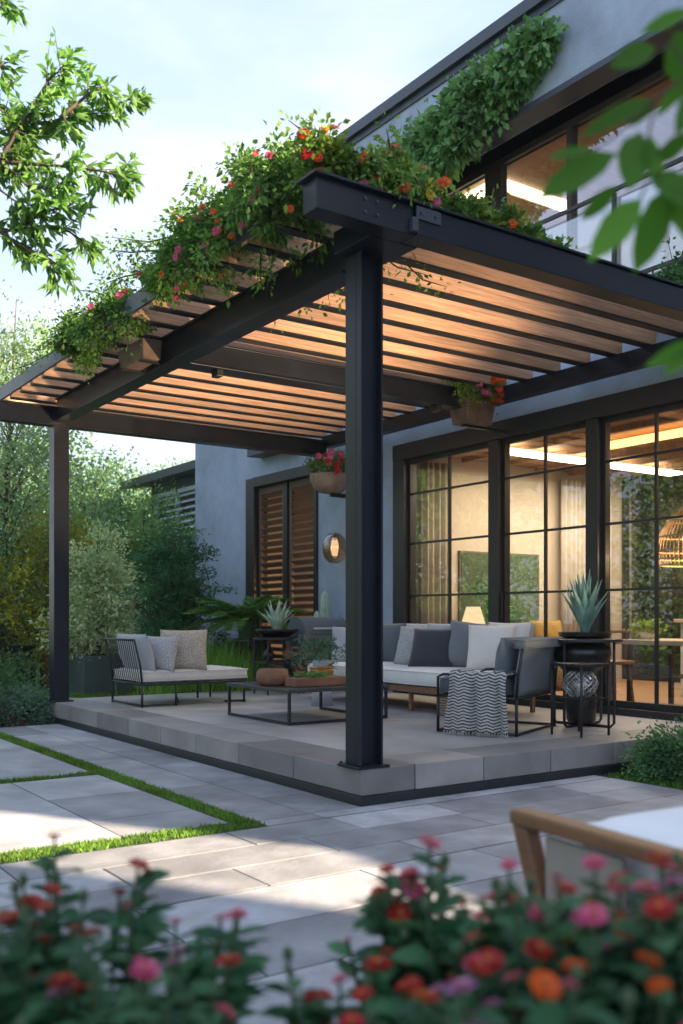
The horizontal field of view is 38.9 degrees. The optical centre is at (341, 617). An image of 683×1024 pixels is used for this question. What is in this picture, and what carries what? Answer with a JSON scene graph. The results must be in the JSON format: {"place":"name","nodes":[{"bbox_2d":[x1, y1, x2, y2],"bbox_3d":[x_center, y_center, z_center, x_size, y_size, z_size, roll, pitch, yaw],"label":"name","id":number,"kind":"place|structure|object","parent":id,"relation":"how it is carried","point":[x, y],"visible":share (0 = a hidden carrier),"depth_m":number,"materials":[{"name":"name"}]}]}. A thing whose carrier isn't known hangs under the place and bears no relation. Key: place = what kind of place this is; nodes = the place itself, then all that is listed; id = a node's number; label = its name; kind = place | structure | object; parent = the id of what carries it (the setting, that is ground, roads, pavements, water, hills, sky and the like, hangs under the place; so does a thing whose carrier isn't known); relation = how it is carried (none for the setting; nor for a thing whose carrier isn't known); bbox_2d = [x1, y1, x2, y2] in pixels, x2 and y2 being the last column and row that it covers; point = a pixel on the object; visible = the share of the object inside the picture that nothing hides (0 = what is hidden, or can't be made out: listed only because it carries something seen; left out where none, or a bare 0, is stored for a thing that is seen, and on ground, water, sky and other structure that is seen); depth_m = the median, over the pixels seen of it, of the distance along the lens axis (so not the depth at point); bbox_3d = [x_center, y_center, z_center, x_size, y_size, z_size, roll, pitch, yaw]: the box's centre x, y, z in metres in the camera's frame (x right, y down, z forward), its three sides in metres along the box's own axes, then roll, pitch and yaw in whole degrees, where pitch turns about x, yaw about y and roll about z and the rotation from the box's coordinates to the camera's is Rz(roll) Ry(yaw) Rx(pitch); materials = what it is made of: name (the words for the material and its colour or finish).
{"place":"outdoors","nodes":[
{"label":"outdoors","id":0,"kind":"place"},
{"bbox_2d":[0,731,264,862],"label":"joint grass","id":1,"kind":"structure","parent":0,"point":[178,833],"depth_m":4.97,"materials":[{"name":"green plant"}]},
{"bbox_2d":[119,460,194,602],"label":"garden building","id":2,"kind":"structure","parent":0,"point":[182,474],"depth_m":19.96,"materials":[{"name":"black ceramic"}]},
{"bbox_2d":[154,485,194,563],"bbox_3d":[-3.419,-1.910,20.110,0.113,1.520,2.200,0,0,-35],"label":"window","id":3,"kind":"structure","parent":2,"relation":"in","point":[189,492],"depth_m":19.89,"materials":[{"name":"black metal"}]},
{"bbox_2d":[0,0,522,528],"label":"sky","id":4,"kind":"structure","parent":0,"point":[214,70],"materials":[{"name":"white"}]},
{"bbox_2d":[309,666,333,675],"bbox_3d":[-0.176,0.470,8.515,0.186,0.083,0.126,0,0,-35],"label":"brass box","id":5,"kind":"object","parent":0,"point":[329,669],"visible":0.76,"depth_m":8.48,"materials":[{"name":"gold metal"}]},
{"bbox_2d":[0,724,682,1023],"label":"paving","id":6,"kind":"structure","parent":0,"point":[199,867],"depth_m":4.58,"materials":[{"name":"grey stone"}]},
{"bbox_2d":[0,0,155,301],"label":"overhanging tree","id":7,"kind":"object","parent":6,"relation":"on","point":[23,135],"visible":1,"depth_m":4.99,"materials":[{"name":"green plant"}]},
{"bbox_2d":[510,806,682,938],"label":"wooden lounge chair","id":8,"kind":"object","parent":6,"relation":"on","point":[627,843],"visible":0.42,"depth_m":2.02,"materials":[{"name":"brown wood"}]},
{"bbox_2d":[537,8,682,375],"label":"tree leaves","id":9,"kind":"object","parent":6,"relation":"on","point":[639,155],"visible":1,"depth_m":1.30,"materials":[{"name":"green plant"}]},
{"label":"flower bed","id":10,"kind":"structure","parent":6,"relation":"on","visible":0},
{"bbox_2d":[0,912,34,1023],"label":"zinnia plant","id":11,"kind":"object","parent":10,"relation":"on","point":[12,1008],"visible":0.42,"depth_m":1.25,"materials":[{"name":"green plant"}]},
{"bbox_2d":[0,896,125,1023],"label":"zinnia plant","id":12,"kind":"object","parent":10,"relation":"on","point":[39,1000],"visible":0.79,"depth_m":1.24,"materials":[{"name":"green plant"}]},
{"bbox_2d":[0,833,176,1020],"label":"zinnia plant","id":13,"kind":"object","parent":10,"relation":"on","point":[55,937],"visible":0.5,"depth_m":1.45,"materials":[{"name":"green plant"}]},
{"bbox_2d":[13,926,241,1023],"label":"zinnia plant","id":14,"kind":"object","parent":10,"relation":"on","point":[136,1008],"visible":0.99,"depth_m":1.16,"materials":[{"name":"green plant"}]},
{"bbox_2d":[101,901,273,1023],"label":"zinnia plant","id":15,"kind":"object","parent":10,"relation":"on","point":[238,969],"visible":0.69,"depth_m":1.36,"materials":[{"name":"green plant"}]},
{"bbox_2d":[257,946,436,1023],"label":"zinnia plant","id":16,"kind":"object","parent":10,"relation":"on","point":[371,991],"visible":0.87,"depth_m":1.27,"materials":[{"name":"green plant"}]},
{"bbox_2d":[366,989,445,1023],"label":"zinnia plant","id":17,"kind":"object","parent":10,"relation":"on","point":[410,1012],"visible":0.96,"depth_m":1.09,"materials":[{"name":"green plant"}]},
{"bbox_2d":[327,834,536,1001],"bbox_3d":[0.143,0.684,1.451,0.339,0.727,0.329,0,0,-35],"label":"zinnia plant","id":18,"kind":"object","parent":10,"relation":"on","point":[380,907],"visible":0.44,"depth_m":1.42,"materials":[{"name":"green plant"}]},
{"bbox_2d":[407,954,533,1023],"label":"zinnia plant","id":19,"kind":"object","parent":10,"relation":"on","point":[492,1013],"visible":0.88,"depth_m":1.06,"materials":[{"name":"green plant"}]},
{"bbox_2d":[384,858,579,1018],"bbox_3d":[0.205,0.684,1.326,0.338,0.728,0.298,0,0,-4],"label":"zinnia plant","id":20,"kind":"object","parent":10,"relation":"on","point":[462,932],"visible":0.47,"depth_m":1.31,"materials":[{"name":"green plant"}]},
{"bbox_2d":[451,873,642,1023],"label":"zinnia plant","id":21,"kind":"object","parent":10,"relation":"on","point":[533,951],"visible":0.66,"depth_m":1.14,"materials":[{"name":"green plant"}]},
{"bbox_2d":[510,851,682,1013],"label":"zinnia plant","id":22,"kind":"object","parent":10,"relation":"on","point":[618,889],"visible":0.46,"depth_m":1.20,"materials":[{"name":"green plant"}]},
{"bbox_2d":[512,969,682,1023],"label":"zinnia plant","id":23,"kind":"object","parent":10,"relation":"on","point":[548,1010],"visible":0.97,"depth_m":0.98,"materials":[{"name":"green plant"}]},
{"bbox_2d":[556,851,682,1023],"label":"zinnia plant","id":24,"kind":"object","parent":10,"relation":"on","point":[664,935],"visible":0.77,"depth_m":1.10,"materials":[{"name":"green plant"}]},
{"bbox_2d":[0,639,682,788],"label":"ground","id":25,"kind":"structure","parent":0,"point":[133,686],"depth_m":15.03,"materials":[{"name":"green plant"}]},
{"bbox_2d":[0,645,35,687],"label":"garden planter","id":26,"kind":"object","parent":25,"relation":"on","point":[23,649],"visible":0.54,"depth_m":14.84,"materials":[{"name":"black ceramic"}]},
{"bbox_2d":[0,724,48,727],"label":"planting bed","id":27,"kind":"object","parent":25,"relation":"on","point":[18,725],"depth_m":9.62,"materials":[{"name":"soil"}]},
{"bbox_2d":[0,678,55,726],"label":"round shrub","id":28,"kind":"object","parent":27,"relation":"on","point":[39,715],"visible":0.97,"depth_m":9.66,"materials":[{"name":"green plant"}]},
{"bbox_2d":[0,640,72,721],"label":"round shrub","id":29,"kind":"object","parent":27,"relation":"on","point":[5,672],"visible":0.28,"depth_m":10.23,"materials":[{"name":"green plant"}]},
{"bbox_2d":[0,423,114,649],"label":"garden tree","id":30,"kind":"object","parent":25,"relation":"on","point":[11,481],"visible":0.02,"depth_m":25.16,"materials":[{"name":"green plant"}]},
{"bbox_2d":[0,279,126,644],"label":"garden tree","id":31,"kind":"object","parent":25,"relation":"on","point":[10,465],"visible":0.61,"depth_m":14.74,"materials":[{"name":"green plant"}]},
{"bbox_2d":[40,647,87,687],"bbox_3d":[-4.377,0.772,15.251,0.580,0.616,0.600,0,0,-35],"label":"garden planter","id":32,"kind":"object","parent":25,"relation":"on","point":[46,673],"visible":0.08,"depth_m":15.09,"materials":[{"name":"grey ceramic"}]},
{"bbox_2d":[0,463,136,671],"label":"garden tree","id":33,"kind":"object","parent":25,"relation":"on","point":[19,520],"visible":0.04,"depth_m":17.36,"materials":[{"name":"green plant"}]},
{"bbox_2d":[1,432,153,639],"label":"garden tree","id":34,"kind":"object","parent":25,"relation":"on","point":[101,489],"visible":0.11,"depth_m":20.68,"materials":[{"name":"green plant"}]},
{"bbox_2d":[0,493,155,682],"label":"golden shrub","id":35,"kind":"object","parent":25,"relation":"on","point":[29,613],"visible":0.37,"depth_m":14.63,"materials":[{"name":"green plant"}]},
{"bbox_2d":[23,432,146,506],"bbox_3d":[-8.628,-1.846,32.055,9.234,7.793,9.356,0,0,-35],"label":"garden tree","id":36,"kind":"object","parent":25,"relation":"on","point":[88,443],"depth_m":29.51,"materials":[{"name":"green plant"}]},
{"bbox_2d":[69,653,130,694],"bbox_3d":[-3.489,0.802,13.950,0.700,0.556,0.650,0,0,-35],"label":"garden planter","id":37,"kind":"object","parent":25,"relation":"on","point":[87,676],"visible":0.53,"depth_m":13.64,"materials":[{"name":"concrete"}]},
{"bbox_2d":[21,515,152,662],"bbox_3d":[-3.373,-0.332,13.952,2.068,2.296,1.672,0,0,10],"label":"variegated shrub","id":38,"kind":"object","parent":37,"relation":"in","point":[98,568],"visible":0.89,"depth_m":13.74,"materials":[{"name":"green plant"}]},
{"bbox_2d":[35,453,191,538],"bbox_3d":[-6.371,-1.772,27.806,6.092,6.354,6.726,0,0,1],"label":"garden tree","id":39,"kind":"object","parent":25,"relation":"on","point":[140,491],"visible":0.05,"depth_m":27.61,"materials":[{"name":"green plant"}]},
{"bbox_2d":[80,476,194,653],"bbox_3d":[-3.619,-0.521,17.461,3.522,4.207,3.745,0,0,-35],"label":"garden tree","id":40,"kind":"object","parent":25,"relation":"on","point":[134,543],"visible":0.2,"depth_m":17.18,"materials":[{"name":"green plant"}]},
{"bbox_2d":[110,524,238,657],"bbox_3d":[-2.186,-0.072,12.653,1.651,2.407,1.558,0,0,27],"label":"layered maple","id":41,"kind":"object","parent":25,"relation":"on","point":[172,607],"visible":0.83,"depth_m":12.51,"materials":[{"name":"green plant"}]},
{"bbox_2d":[47,716,634,806],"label":"terrace plinth","id":42,"kind":"structure","parent":25,"relation":"on","point":[390,797],"depth_m":6.16,"materials":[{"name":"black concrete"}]},
{"bbox_2d":[45,690,682,795],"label":"terrace","id":43,"kind":"structure","parent":42,"relation":"on","point":[420,751],"depth_m":6.94,"materials":[{"name":"stone"}]},
{"bbox_2d":[104,633,247,707],"bbox_3d":[-1.668,0.503,9.796,1.246,0.694,0.778,0,0,-35],"label":"daybed","id":44,"kind":"object","parent":43,"relation":"on","point":[136,653],"visible":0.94,"depth_m":9.45,"materials":[{"name":"fabric"}]},
{"bbox_2d":[147,636,179,671],"bbox_3d":[-1.776,0.350,9.474,0.404,0.348,0.182,0,0,30],"label":"scatter cushion","id":45,"kind":"object","parent":44,"relation":"on","point":[164,650],"visible":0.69,"depth_m":9.39,"materials":[{"name":"grey fabric"}]},
{"bbox_2d":[160,629,207,669],"bbox_3d":[-1.568,0.315,9.594,0.475,0.402,0.222,0,0,-4],"label":"scatter cushion","id":46,"kind":"object","parent":44,"relation":"on","point":[191,650],"visible":0.71,"depth_m":9.54,"materials":[{"name":"beige fabric"}]},
{"bbox_2d":[248,637,303,694],"bbox_3d":[-0.731,0.532,10.880,0.540,0.635,0.540,0,0,-35],"label":"plant stand","id":47,"kind":"object","parent":43,"relation":"on","point":[268,639],"visible":0.77,"depth_m":10.70,"materials":[{"name":"metal"}]},
{"bbox_2d":[255,601,297,636],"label":"pale agave","id":48,"kind":"object","parent":47,"relation":"on","point":[277,620],"visible":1,"depth_m":10.78,"materials":[{"name":"green plant"}]},
{"bbox_2d":[226,681,388,725],"bbox_3d":[-0.303,0.707,8.329,1.000,0.284,1.040,0,0,-35],"label":"coffee table","id":49,"kind":"object","parent":43,"relation":"on","point":[281,689],"visible":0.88,"depth_m":7.93,"materials":[{"name":"metal"}]},
{"bbox_2d":[256,668,288,685],"bbox_3d":[-0.579,0.494,8.114,0.280,0.140,0.280,0,0,-35],"label":"clay pot","id":50,"kind":"object","parent":49,"relation":"on","point":[271,676],"visible":0.97,"depth_m":8.01,"materials":[{"name":"brown ceramic"}]},
{"bbox_2d":[285,670,345,686],"bbox_3d":[-0.205,0.497,8.047,0.520,0.133,0.186,0,0,-35],"label":"succulent trough","id":51,"kind":"object","parent":49,"relation":"on","point":[314,679],"visible":0.98,"depth_m":7.97,"materials":[{"name":"brown wood"}]},
{"bbox_2d":[284,630,345,706],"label":"potted herb","id":52,"kind":"object","parent":43,"relation":"on","point":[328,648],"visible":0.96,"depth_m":9.33,"materials":[{"name":"green plant"}]},
{"bbox_2d":[286,617,345,676],"bbox_3d":[-0.273,0.417,11.238,0.680,0.865,0.451,0,0,-35],"label":"armchair","id":53,"kind":"object","parent":43,"relation":"on","point":[303,625],"visible":0.45,"depth_m":11.07,"materials":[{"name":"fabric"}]},
{"bbox_2d":[314,590,329,659],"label":"column cactus","id":54,"kind":"object","parent":43,"relation":"on","point":[324,606],"depth_m":11.83,"materials":[{"name":"green plant"}]},
{"bbox_2d":[0,168,682,769],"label":"pergola","id":55,"kind":"object","parent":43,"relation":"on","point":[366,364],"visible":0.84,"depth_m":7.24,"materials":[{"name":"black metal"}]},
{"bbox_2d":[6,254,159,383],"bbox_3d":[-2.224,-2.346,8.157,0.821,0.906,2.720,0,0,-35],"label":"climbing vine","id":56,"kind":"object","parent":55,"relation":"attached to","point":[77,330],"visible":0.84,"depth_m":7.56,"materials":[{"name":"green plant"}]},
{"bbox_2d":[118,338,161,373],"bbox_3d":[-1.610,-2.085,7.729,0.183,0.170,0.515,0,0,-35],"label":"clay trough","id":57,"kind":"object","parent":55,"relation":"attached to","point":[148,353],"visible":0.98,"depth_m":7.59,"materials":[{"name":"ceramic"}]},
{"bbox_2d":[88,120,334,309],"bbox_3d":[-0.882,-2.444,6.269,0.855,1.010,2.778,0,0,-35],"label":"flowering vine","id":58,"kind":"object","parent":55,"relation":"attached to","point":[188,245],"visible":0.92,"depth_m":5.78,"materials":[{"name":"green plant"}]},
{"bbox_2d":[302,448,345,497],"bbox_3d":[-0.064,-1.745,11.577,0.830,0.591,0.733,0,0,-35],"label":"hanging flower pot","id":59,"kind":"object","parent":55,"relation":"hanging from","point":[329,478],"visible":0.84,"depth_m":11.38,"materials":[{"name":"ceramic"}]},
{"bbox_2d":[257,257,460,333],"bbox_3d":[-0.161,-2.242,6.324,1.678,0.623,0.995,0,0,36],"label":"climbing vine","id":60,"kind":"object","parent":55,"relation":"attached to","point":[419,275],"visible":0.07,"depth_m":6.11,"materials":[{"name":"green plant"}]},
{"bbox_2d":[265,107,469,245],"bbox_3d":[0.182,-2.408,5.285,1.383,0.756,0.699,0,0,-35],"label":"flowering vine","id":61,"kind":"object","parent":55,"relation":"attached to","point":[390,170],"visible":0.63,"depth_m":5.11,"materials":[{"name":"green plant"}]},
{"bbox_2d":[440,376,508,432],"bbox_3d":[1.297,-2.113,9.338,0.862,0.556,0.599,0,0,-35],"label":"hanging flower pot","id":62,"kind":"object","parent":55,"relation":"hanging from","point":[476,411],"visible":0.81,"depth_m":9.22,"materials":[{"name":"brown ceramic"}]},
{"bbox_2d":[440,183,585,253],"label":"climbing vine","id":63,"kind":"object","parent":55,"relation":"attached to","point":[509,216],"visible":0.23,"depth_m":5.80,"materials":[{"name":"green plant"}]},
{"bbox_2d":[651,237,682,283],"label":"balcony plant","id":64,"kind":"object","parent":55,"relation":"on","point":[673,272],"visible":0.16,"depth_m":7.63,"materials":[{"name":"green plant"}]},
{"bbox_2d":[308,623,534,715],"bbox_3d":[0.726,0.453,9.422,0.966,0.795,2.506,0,0,-35],"label":"sofa","id":65,"kind":"object","parent":43,"relation":"on","point":[405,678],"visible":0.22,"depth_m":8.86,"materials":[{"name":"grey fabric"}]},
{"bbox_2d":[332,627,345,661],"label":"scatter cushion","id":66,"kind":"object","parent":65,"relation":"on","point":[339,633],"visible":0.23,"depth_m":10.16,"materials":[{"name":"grey fabric"}]},
{"bbox_2d":[393,626,426,664],"bbox_3d":[0.730,0.275,9.543,0.446,0.388,0.220,0,0,40],"label":"scatter cushion","id":67,"kind":"object","parent":65,"relation":"on","point":[404,647],"visible":0.44,"depth_m":9.54,"materials":[{"name":"grey fabric"}]},
{"bbox_2d":[407,628,451,666],"bbox_3d":[0.860,0.285,9.110,0.466,0.374,0.225,0,0,34],"label":"scatter cushion","id":68,"kind":"object","parent":65,"relation":"on","point":[430,647],"visible":0.91,"depth_m":9.04,"materials":[{"name":"grey fabric"}]},
{"bbox_2d":[427,623,449,628],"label":"scatter cushion","id":69,"kind":"object","parent":65,"relation":"on","point":[437,626],"visible":0.12,"depth_m":9.37,"materials":[{"name":"grey fabric"}]},
{"bbox_2d":[449,620,488,666],"bbox_3d":[1.206,0.250,8.961,0.533,0.472,0.237,0,0,28],"label":"scatter cushion","id":70,"kind":"object","parent":65,"relation":"on","point":[458,646],"visible":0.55,"depth_m":8.94,"materials":[{"name":"grey fabric"}]},
{"bbox_2d":[466,625,514,668],"bbox_3d":[1.324,0.260,8.580,0.426,0.402,0.215,0,0,20],"label":"scatter cushion","id":71,"kind":"object","parent":65,"relation":"on","point":[483,642],"visible":0.65,"depth_m":8.53,"materials":[{"name":"grey fabric"}]},
{"bbox_2d":[489,622,531,636],"bbox_3d":[1.483,0.240,8.666,0.443,0.410,0.193,0,0,42],"label":"scatter cushion","id":72,"kind":"object","parent":65,"relation":"on","point":[522,629],"visible":0.23,"depth_m":8.56,"materials":[{"name":"beige fabric"}]},
{"bbox_2d":[436,636,565,736],"bbox_3d":[1.229,0.496,7.420,0.736,0.708,0.861,0,0,31],"label":"armchair","id":73,"kind":"object","parent":43,"relation":"on","point":[528,660],"visible":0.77,"depth_m":7.15,"materials":[{"name":"fabric"}]},
{"bbox_2d":[443,669,515,738],"bbox_3d":[1.014,0.613,7.026,0.508,0.468,0.270,0,0,31],"label":"throw blanket","id":74,"kind":"object","parent":73,"relation":"hanging from","point":[476,701],"visible":1,"depth_m":6.94,"materials":[{"name":"grey fabric"}]},
{"bbox_2d":[550,662,609,737],"bbox_3d":[1.738,0.589,7.042,0.310,0.522,0.300,0,0,-35],"label":"side table","id":75,"kind":"object","parent":43,"relation":"on","point":[580,666],"visible":0.99,"depth_m":7.00,"materials":[{"name":"metal"}]},
{"bbox_2d":[562,671,597,697],"bbox_3d":[1.738,0.481,7.042,0.259,0.191,0.258,0,0,-35],"label":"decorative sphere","id":76,"kind":"object","parent":75,"relation":"on","point":[577,686],"visible":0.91,"depth_m":7.00,"materials":[{"name":"grey ceramic"}]},
{"bbox_2d":[555,643,611,723],"bbox_3d":[1.892,0.511,7.636,0.470,0.630,0.470,0,0,-35],"label":"ceramic urn","id":77,"kind":"object","parent":43,"relation":"on","point":[591,652],"visible":0.56,"depth_m":7.52,"materials":[{"name":"black ceramic"}]},
{"bbox_2d":[553,638,622,727],"bbox_3d":[1.904,0.505,7.619,0.600,0.687,0.600,0,0,-35],"label":"side table","id":78,"kind":"object","parent":43,"relation":"on","point":[605,640],"visible":0.68,"depth_m":7.42,"materials":[{"name":"metal"}]},
{"bbox_2d":[558,570,611,638],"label":"agave plant","id":79,"kind":"object","parent":78,"relation":"on","point":[585,610],"visible":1,"depth_m":7.55,"materials":[{"name":"green plant"}]},
{"bbox_2d":[195,0,682,721],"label":"modern house","id":80,"kind":"structure","parent":25,"relation":"on","point":[551,480],"depth_m":10.96,"materials":[{"name":"paint"}]},
{"bbox_2d":[246,464,317,671],"bbox_3d":[-0.768,-0.620,13.226,0.250,2.740,1.860,0,0,-35],"label":"shuttered window","id":81,"kind":"structure","parent":80,"relation":"in","point":[284,483],"depth_m":13.16,"materials":[{"name":"wood"}]},
{"bbox_2d":[322,532,345,563],"bbox_3d":[-0.063,-0.850,11.768,0.349,0.380,0.300,0,0,-35],"label":"wall lamp","id":82,"kind":"object","parent":80,"relation":"attached to","point":[334,547],"visible":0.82,"depth_m":11.73,"materials":[{"name":"white glass"}]},
{"bbox_2d":[408,443,487,623],"bbox_3d":[1.166,-0.501,10.411,0.045,2.575,1.368,0,0,-35],"label":"sliding door","id":83,"kind":"structure","parent":80,"relation":"in","point":[449,454],"depth_m":10.48,"materials":[{"name":"metal"}]},
{"bbox_2d":[372,12,570,195],"bbox_3d":[0.905,-4.879,10.368,0.991,1.662,3.931,0,0,-35],"label":"wall ivy","id":84,"kind":"object","parent":80,"relation":"attached to","point":[476,100],"depth_m":9.55,"materials":[{"name":"green plant"}]},
{"bbox_2d":[462,607,484,623],"bbox_3d":[1.525,0.360,11.188,0.340,0.980,0.340,0,0,-35],"label":"table lamp","id":85,"kind":"object","parent":80,"relation":"on","point":[473,614],"visible":0.48,"depth_m":11.10,"materials":[{"name":"fabric"}]},
{"bbox_2d":[468,576,526,622],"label":"indoor plant","id":86,"kind":"object","parent":80,"relation":"on","point":[512,618],"visible":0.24,"depth_m":11.27,"materials":[{"name":"green plant"}]},
{"bbox_2d":[458,551,538,623],"bbox_3d":[1.992,-0.160,12.156,1.370,1.320,0.038,0,0,-35],"label":"painting","id":87,"kind":"object","parent":80,"relation":"attached to","point":[524,571],"depth_m":12.25,"materials":[{"name":"green fabric"}]},
{"bbox_2d":[501,423,584,701],"bbox_3d":[1.943,-0.501,9.258,0.079,2.575,1.128,0,0,-35],"label":"sliding door","id":88,"kind":"structure","parent":80,"relation":"in","point":[504,595],"depth_m":9.35,"materials":[{"name":"metal"}]},
{"bbox_2d":[442,68,669,250],"bbox_3d":[3.102,-3.640,8.261,0.259,2.480,7.690,0,0,-35],"label":"upper window","id":89,"kind":"structure","parent":80,"relation":"in","point":[494,173],"depth_m":9.52,"materials":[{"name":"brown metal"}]},
{"bbox_2d":[610,630,634,701],"bbox_3d":[2.541,0.485,9.071,0.428,0.734,0.402,0,0,-35],"label":"dining chair","id":90,"kind":"object","parent":80,"relation":"on","point":[624,662],"visible":0.34,"depth_m":9.13,"materials":[{"name":"brown wood"}]},
{"bbox_2d":[602,402,682,712],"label":"sliding door","id":91,"kind":"structure","parent":80,"relation":"in","point":[655,706],"depth_m":8.33,"materials":[{"name":"metal"}]},
{"bbox_2d":[615,638,682,703],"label":"dining table","id":92,"kind":"object","parent":80,"relation":"on","point":[670,643],"visible":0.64,"depth_m":9.22,"materials":[{"name":"paint"}]},
{"bbox_2d":[623,618,668,638],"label":"table plant","id":93,"kind":"object","parent":92,"relation":"on","point":[643,629],"visible":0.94,"depth_m":9.20,"materials":[{"name":"green plant"}]},
{"bbox_2d":[622,471,682,682],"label":"rear window","id":94,"kind":"structure","parent":80,"relation":"in","point":[645,480],"depth_m":13.45,"materials":[{"name":"metal"}]},
{"bbox_2d":[659,504,682,567],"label":"pendant lamp","id":95,"kind":"object","parent":80,"relation":"hanging from","point":[679,510],"visible":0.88,"depth_m":8.55,"materials":[{"name":"wicker"}]},
{"bbox_2d":[611,716,682,788],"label":"round shrub","id":96,"kind":"object","parent":25,"relation":"on","point":[659,764],"visible":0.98,"depth_m":6.28,"materials":[{"name":"green plant"}]},
{"bbox_2d":[632,484,682,676],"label":"hedge","id":97,"kind":"object","parent":25,"relation":"on","point":[670,601],"visible":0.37,"depth_m":14.43,"materials":[{"name":"green plant"}]},
{"bbox_2d":[533,634,566,690],"bbox_3d":[2.445,0.489,11.616,0.829,0.721,0.775,0,0,-35],"label":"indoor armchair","id":98,"kind":"object","parent":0,"point":[559,686],"visible":0.05,"depth_m":11.26,"materials":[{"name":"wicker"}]},
{"bbox_2d":[530,620,562,637],"bbox_3d":[2.465,0.190,11.535,0.425,0.322,0.197,0,0,-17],"label":"scatter cushion","id":99,"kind":"object","parent":98,"relation":"on","point":[554,628],"visible":0.46,"depth_m":11.48,"materials":[{"name":"yellow fabric"}]},
{"bbox_2d":[674,619,682,696],"bbox_3d":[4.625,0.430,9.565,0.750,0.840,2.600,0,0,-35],"label":"dining chair","id":100,"kind":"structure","parent":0,"point":[678,621],"depth_m":10.38,"materials":[{"name":"paint"}]},
{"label":"garden path","id":101,"kind":"structure","parent":0,"visible":0},
{"bbox_2d":[106,634,296,695],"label":"ornamental grass","id":102,"kind":"object","parent":101,"relation":"on","point":[211,656],"depth_m":11.32,"materials":[{"name":"green plant"}]},
{"bbox_2d":[182,595,309,689],"bbox_3d":[-1.147,0.377,12.024,1.686,1.345,1.582,0,0,-35],"label":"cycad palm","id":103,"kind":"object","parent":101,"relation":"on","point":[245,617],"visible":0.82,"depth_m":11.81,"materials":[{"name":"green plant"}]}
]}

